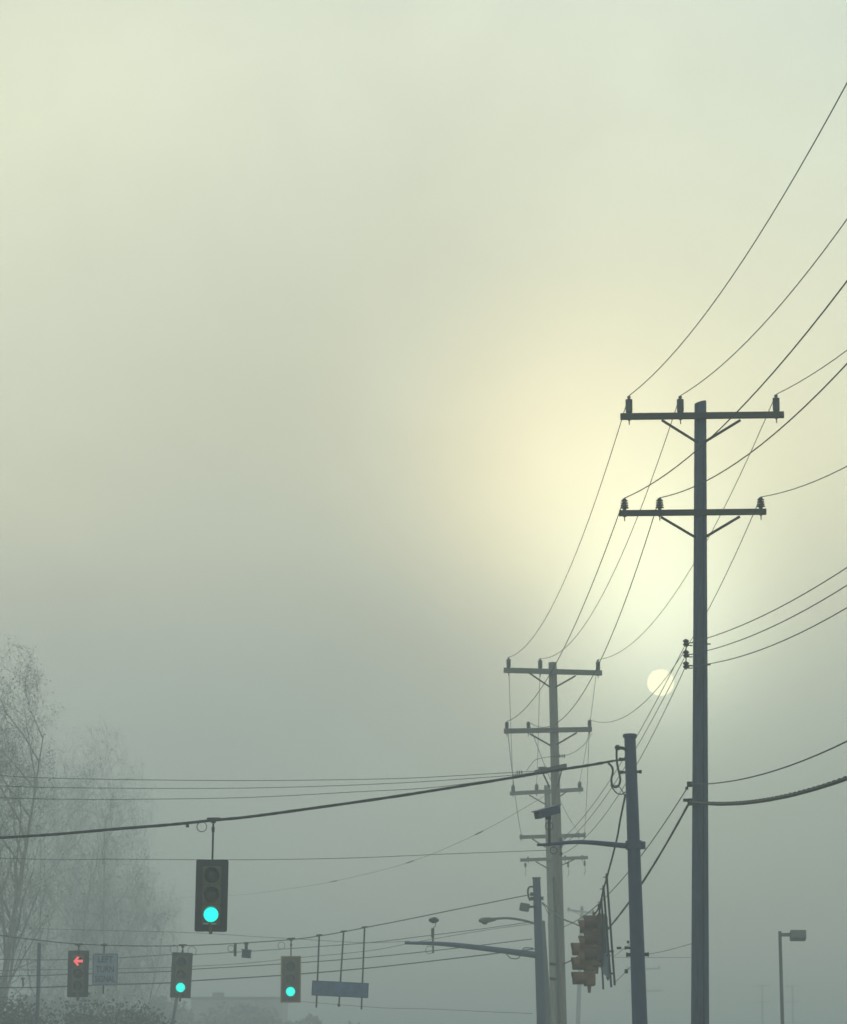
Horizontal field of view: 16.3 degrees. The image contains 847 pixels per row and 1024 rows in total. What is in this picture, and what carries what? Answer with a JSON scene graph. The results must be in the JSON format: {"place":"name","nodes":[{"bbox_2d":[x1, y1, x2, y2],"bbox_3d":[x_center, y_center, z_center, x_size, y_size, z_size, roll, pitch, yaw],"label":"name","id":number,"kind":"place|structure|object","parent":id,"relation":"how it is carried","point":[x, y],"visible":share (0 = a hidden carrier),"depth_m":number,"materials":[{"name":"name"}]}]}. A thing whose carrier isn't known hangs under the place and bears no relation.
{"place":"outdoors","nodes":[
{"label":"outdoors","id":0,"kind":"place"},
{"bbox_2d":[7,927,404,942],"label":"power line","id":1,"kind":"object","parent":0,"point":[212,933],"visible":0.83,"depth_m":148.76,"materials":[{"name":"metal"}]},
{"bbox_2d":[190,992,288,1023],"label":"building","id":2,"kind":"structure","parent":0,"point":[200,1004],"depth_m":306.00,"materials":[{"name":"paint"}]},
{"bbox_2d":[0,939,530,976],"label":"power line","id":3,"kind":"object","parent":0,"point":[276,964],"visible":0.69,"depth_m":102.31,"materials":[{"name":"metal"}]},
{"bbox_2d":[0,948,534,987],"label":"power line","id":4,"kind":"object","parent":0,"point":[276,975],"visible":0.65,"depth_m":102.30,"materials":[{"name":"metal"}]},
{"bbox_2d":[0,0,846,1023],"label":"sky","id":5,"kind":"structure","parent":0,"point":[328,328],"materials":[{"name":"grey"}]},
{"bbox_2d":[614,957,690,957],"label":"power line","id":6,"kind":"object","parent":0,"point":[656,957],"visible":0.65,"depth_m":108.92,"materials":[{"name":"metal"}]},
{"bbox_2d":[647,669,673,695],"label":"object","id":7,"kind":"object","parent":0,"point":[656,678],"visible":0.96,"depth_m":7936.04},
{"label":"ground","id":8,"kind":"structure","parent":0,"visible":0},
{"bbox_2d":[0,633,74,1020],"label":"bare tree","id":9,"kind":"object","parent":8,"relation":"on","point":[14,925],"visible":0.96,"depth_m":127.62,"materials":[{"name":"grey plant"}]},
{"bbox_2d":[35,943,40,1023],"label":"wooden pole","id":10,"kind":"object","parent":8,"relation":"on","point":[38,982],"visible":0.98,"depth_m":110.66,"materials":[{"name":"grey wood"}]},
{"bbox_2d":[0,924,528,970],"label":"power line","id":11,"kind":"object","parent":10,"relation":"attached to","point":[280,959],"visible":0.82,"depth_m":110.90,"materials":[{"name":"metal"}]},
{"bbox_2d":[0,716,163,1023],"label":"bare tree","id":12,"kind":"object","parent":8,"relation":"on","point":[95,940],"visible":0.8,"depth_m":164.79,"materials":[{"name":"grey plant"}]},
{"bbox_2d":[0,990,176,1023],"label":"undergrowth","id":13,"kind":"object","parent":8,"relation":"on","point":[28,1018],"visible":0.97,"depth_m":123.10,"materials":[{"name":"grey plant"}]},
{"bbox_2d":[43,857,191,1023],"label":"bare tree","id":14,"kind":"object","parent":8,"relation":"on","point":[153,962],"visible":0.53,"depth_m":174.92,"materials":[{"name":"grey plant"}]},
{"bbox_2d":[15,990,359,1023],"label":"distant woods","id":15,"kind":"object","parent":8,"relation":"on","point":[241,1013],"visible":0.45,"depth_m":264.80,"materials":[{"name":"grey plant"}]},
{"bbox_2d":[478,917,551,1023],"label":"street lamp","id":16,"kind":"object","parent":8,"relation":"on","point":[485,920],"visible":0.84,"depth_m":101.90,"materials":[{"name":"metal"}]},
{"bbox_2d":[0,922,526,959],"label":"power line","id":17,"kind":"object","parent":16,"relation":"attached to","point":[286,948],"visible":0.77,"depth_m":102.46,"materials":[{"name":"metal"}]},
{"bbox_2d":[510,781,587,1023],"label":"utility pole","id":18,"kind":"object","parent":8,"relation":"on","point":[546,791],"visible":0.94,"depth_m":122.39,"materials":[{"name":"grey wood"}]},
{"bbox_2d":[228,797,542,895],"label":"power line","id":19,"kind":"object","parent":18,"relation":"attached to","point":[410,861],"visible":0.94,"depth_m":146.55,"materials":[{"name":"metal"}]},
{"bbox_2d":[301,1001,532,1013],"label":"power line","id":20,"kind":"object","parent":18,"relation":"attached to","point":[411,1008],"visible":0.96,"depth_m":114.87,"materials":[{"name":"metal"}]},
{"bbox_2d":[504,657,601,1023],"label":"utility pole","id":21,"kind":"object","parent":8,"relation":"on","point":[554,731],"visible":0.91,"depth_m":91.94,"materials":[{"name":"brown wood"}]},
{"bbox_2d":[0,781,479,799],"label":"power line","id":22,"kind":"object","parent":21,"relation":"attached to","point":[237,797],"visible":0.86,"depth_m":91.38,"materials":[{"name":"metal"}]},
{"bbox_2d":[0,771,533,780],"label":"power line","id":23,"kind":"object","parent":21,"relation":"attached to","point":[268,780],"visible":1,"depth_m":91.50,"materials":[{"name":"metal"}]},
{"bbox_2d":[0,772,533,788],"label":"power line","id":24,"kind":"object","parent":21,"relation":"attached to","point":[263,787],"visible":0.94,"depth_m":91.45,"materials":[{"name":"metal"}]},
{"bbox_2d":[0,850,546,859],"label":"power line","id":25,"kind":"object","parent":21,"relation":"attached to","point":[252,859],"visible":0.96,"depth_m":91.90,"materials":[{"name":"metal"}]},
{"bbox_2d":[527,734,591,769],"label":"jumper wire","id":26,"kind":"object","parent":21,"relation":"attached to","point":[559,756],"visible":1,"depth_m":91.31,"materials":[{"name":"metal"}]},
{"bbox_2d":[506,280,846,831],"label":"power line","id":27,"kind":"object","parent":21,"relation":"attached to","point":[669,472],"visible":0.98,"depth_m":48.24,"materials":[{"name":"metal"}]},
{"bbox_2d":[528,363,846,832],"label":"power line","id":28,"kind":"object","parent":21,"relation":"attached to","point":[841,369],"visible":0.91,"depth_m":53.09,"materials":[{"name":"metal"}]},
{"bbox_2d":[584,466,846,832],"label":"power line","id":29,"kind":"object","parent":21,"relation":"attached to","point":[709,607],"visible":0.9,"depth_m":61.19,"materials":[{"name":"metal"}]},
{"bbox_2d":[567,906,593,1023],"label":"utility pole","id":30,"kind":"object","parent":8,"relation":"on","point":[578,1003],"visible":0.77,"depth_m":222.19,"materials":[{"name":"grey wood"}]},
{"bbox_2d":[627,966,661,991],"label":"utility pole","id":31,"kind":"object","parent":8,"relation":"on","point":[648,969],"visible":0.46,"depth_m":316.36,"materials":[{"name":"grey wood"}]},
{"bbox_2d":[619,395,783,1023],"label":"utility pole","id":32,"kind":"object","parent":8,"relation":"on","point":[700,512],"visible":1,"depth_m":55.49,"materials":[{"name":"brown wood"}]},
{"bbox_2d":[509,83,846,771],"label":"power line","id":33,"kind":"object","parent":32,"relation":"attached to","point":[678,347],"visible":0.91,"depth_m":47.12,"materials":[{"name":"metal"}]},
{"bbox_2d":[536,219,846,783],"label":"power line","id":34,"kind":"object","parent":32,"relation":"attached to","point":[668,431],"visible":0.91,"depth_m":55.02,"materials":[{"name":"metal"}]},
{"bbox_2d":[554,776,846,999],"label":"telephone cable","id":35,"kind":"object","parent":32,"relation":"attached to","point":[799,792],"visible":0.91,"depth_m":48.67,"materials":[{"name":"black rubber"}]},
{"bbox_2d":[554,741,846,982],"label":"messenger wire","id":36,"kind":"object","parent":32,"relation":"attached to","point":[718,783],"visible":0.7,"depth_m":50.29,"materials":[{"name":"black metal"}]},
{"bbox_2d":[561,567,846,839],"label":"power line","id":37,"kind":"object","parent":32,"relation":"attached to","point":[710,637],"visible":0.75,"depth_m":51.63,"materials":[{"name":"metal"}]},
{"bbox_2d":[561,585,846,846],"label":"power line","id":38,"kind":"object","parent":32,"relation":"attached to","point":[712,649],"visible":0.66,"depth_m":51.27,"materials":[{"name":"metal"}]},
{"bbox_2d":[562,607,846,853],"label":"power line","id":39,"kind":"object","parent":32,"relation":"attached to","point":[712,663],"visible":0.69,"depth_m":51.68,"materials":[{"name":"metal"}]},
{"bbox_2d":[580,350,846,777],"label":"power line","id":40,"kind":"object","parent":32,"relation":"attached to","point":[717,520],"visible":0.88,"depth_m":62.83,"materials":[{"name":"metal"}]},
{"bbox_2d":[754,984,769,1023],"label":"utility pole","id":41,"kind":"object","parent":8,"relation":"on","point":[762,1009],"visible":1,"depth_m":424.30,"materials":[{"name":"grey wood"}]},
{"bbox_2d":[778,930,805,1023],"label":"street lamp","id":42,"kind":"object","parent":8,"relation":"on","point":[796,935],"visible":1,"depth_m":93.95,"materials":[{"name":"metal"}]},
{"bbox_2d":[785,984,799,1023],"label":"utility pole","id":43,"kind":"object","parent":8,"relation":"on","point":[792,986],"visible":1,"depth_m":424.34,"materials":[{"name":"grey wood"}]},
{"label":"pavement","id":44,"kind":"structure","parent":0,"visible":0},
{"bbox_2d":[537,733,648,1023],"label":"strain pole","id":45,"kind":"object","parent":44,"relation":"on","point":[633,845],"visible":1,"depth_m":59.69,"materials":[{"name":"metal"}]},
{"bbox_2d":[0,759,618,838],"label":"span cable","id":46,"kind":"object","parent":45,"relation":"attached to","point":[300,809],"visible":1,"depth_m":59.99,"materials":[{"name":"metal"}]},
{"bbox_2d":[194,817,228,933],"bbox_3d":[-4.274,7.330,59.677,0.665,2.348,0.505,1,-12,-3],"label":"traffic signal","id":47,"kind":"object","parent":46,"relation":"hanging from","point":[211,898],"visible":1,"depth_m":59.65,"materials":[{"name":"metal"}]},
{"bbox_2d":[531,804,560,853],"bbox_3d":[2.509,6.396,59.743,0.693,1.032,0.238,10,-16,-42],"label":"detection camera","id":48,"kind":"object","parent":45,"relation":"attached to","point":[547,812],"visible":1,"depth_m":59.78,"materials":[{"name":"metal"}]},
{"bbox_2d":[542,794,625,925],"bbox_3d":[3.951,9.993,77.064,0.130,2.164,35.006,0,-12,0],"label":"span cable","id":49,"kind":"object","parent":45,"relation":"attached to","point":[608,868],"visible":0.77,"depth_m":64.37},
{"bbox_2d":[571,943,595,992],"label":"traffic signal","id":50,"kind":"object","parent":49,"relation":"hanging from","point":[587,977],"visible":0.67,"depth_m":71.54,"materials":[{"name":"metal"}]},
{"bbox_2d":[578,912,599,973],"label":"traffic signal","id":51,"kind":"object","parent":49,"relation":"hanging from","point":[595,964],"visible":0.3,"depth_m":69.11,"materials":[{"name":"metal"}]},
{"bbox_2d":[583,904,607,967],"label":"traffic signal","id":52,"kind":"object","parent":49,"relation":"hanging from","point":[593,937],"visible":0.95,"depth_m":67.27,"materials":[{"name":"metal"}]},
{"bbox_2d":[598,908,607,988],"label":"traffic sign","id":53,"kind":"object","parent":49,"relation":"hanging from","point":[603,951],"visible":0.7,"depth_m":67.11,"materials":[{"name":"metal"}]},
{"bbox_2d":[598,873,615,986],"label":"street name sign","id":54,"kind":"object","parent":49,"relation":"hanging from","point":[606,971],"visible":1,"depth_m":65.54,"materials":[{"name":"metal"}]},
{"bbox_3d":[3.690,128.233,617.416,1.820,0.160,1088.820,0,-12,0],"label":"pavement","id":55,"kind":"structure","parent":0,"visible":0},
{"bbox_2d":[405,877,546,1023],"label":"strain pole","id":56,"kind":"object","parent":55,"relation":"on","point":[537,954],"visible":1,"depth_m":94.05,"materials":[{"name":"metal"}]},
{"bbox_2d":[0,894,529,945],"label":"span wire","id":57,"kind":"object","parent":56,"relation":"attached to","point":[275,940],"visible":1,"depth_m":96.12,"materials":[{"name":"black metal"}]},
{"bbox_2d":[67,943,88,1000],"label":"traffic signal","id":58,"kind":"object","parent":57,"relation":"hanging from","point":[78,974],"visible":1,"depth_m":95.94,"materials":[{"name":"metal"}]},
{"bbox_2d":[92,943,117,993],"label":"traffic sign","id":59,"kind":"object","parent":57,"relation":"hanging from","point":[104,969],"visible":1,"depth_m":95.94,"materials":[{"name":"metal"}]},
{"bbox_2d":[170,944,196,1001],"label":"traffic signal","id":60,"kind":"object","parent":57,"relation":"hanging from","point":[181,976],"visible":1,"depth_m":95.93,"materials":[{"name":"metal"}]},
{"bbox_2d":[227,943,236,955],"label":"signal detector","id":61,"kind":"object","parent":57,"relation":"hanging from","point":[235,949],"visible":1,"depth_m":96.07,"materials":[{"name":"metal"}]},
{"bbox_2d":[241,942,251,957],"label":"detection camera","id":62,"kind":"object","parent":57,"relation":"hanging from","point":[246,952],"visible":1,"depth_m":95.84,"materials":[{"name":"metal"}]},
{"bbox_2d":[278,938,300,1002],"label":"traffic signal","id":63,"kind":"object","parent":57,"relation":"hanging from","point":[290,992],"visible":1,"depth_m":95.90,"materials":[{"name":"metal"}]},
{"bbox_2d":[311,926,368,1008],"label":"street name sign","id":64,"kind":"object","parent":57,"relation":"hanging from","point":[340,989],"visible":1,"depth_m":95.79,"materials":[{"name":"metal"}]},
{"bbox_2d":[425,917,438,953],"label":"detection camera","id":65,"kind":"object","parent":56,"relation":"attached to","point":[435,920],"visible":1,"depth_m":94.07,"materials":[{"name":"metal"}]},
{"label":"road","id":66,"kind":"structure","parent":0,"visible":0},
{"bbox_2d":[171,998,177,1023],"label":"wooden pole","id":67,"kind":"object","parent":66,"relation":"on","point":[174,1010],"visible":0.49,"depth_m":133.15,"materials":[{"name":"grey wood"}]}
]}

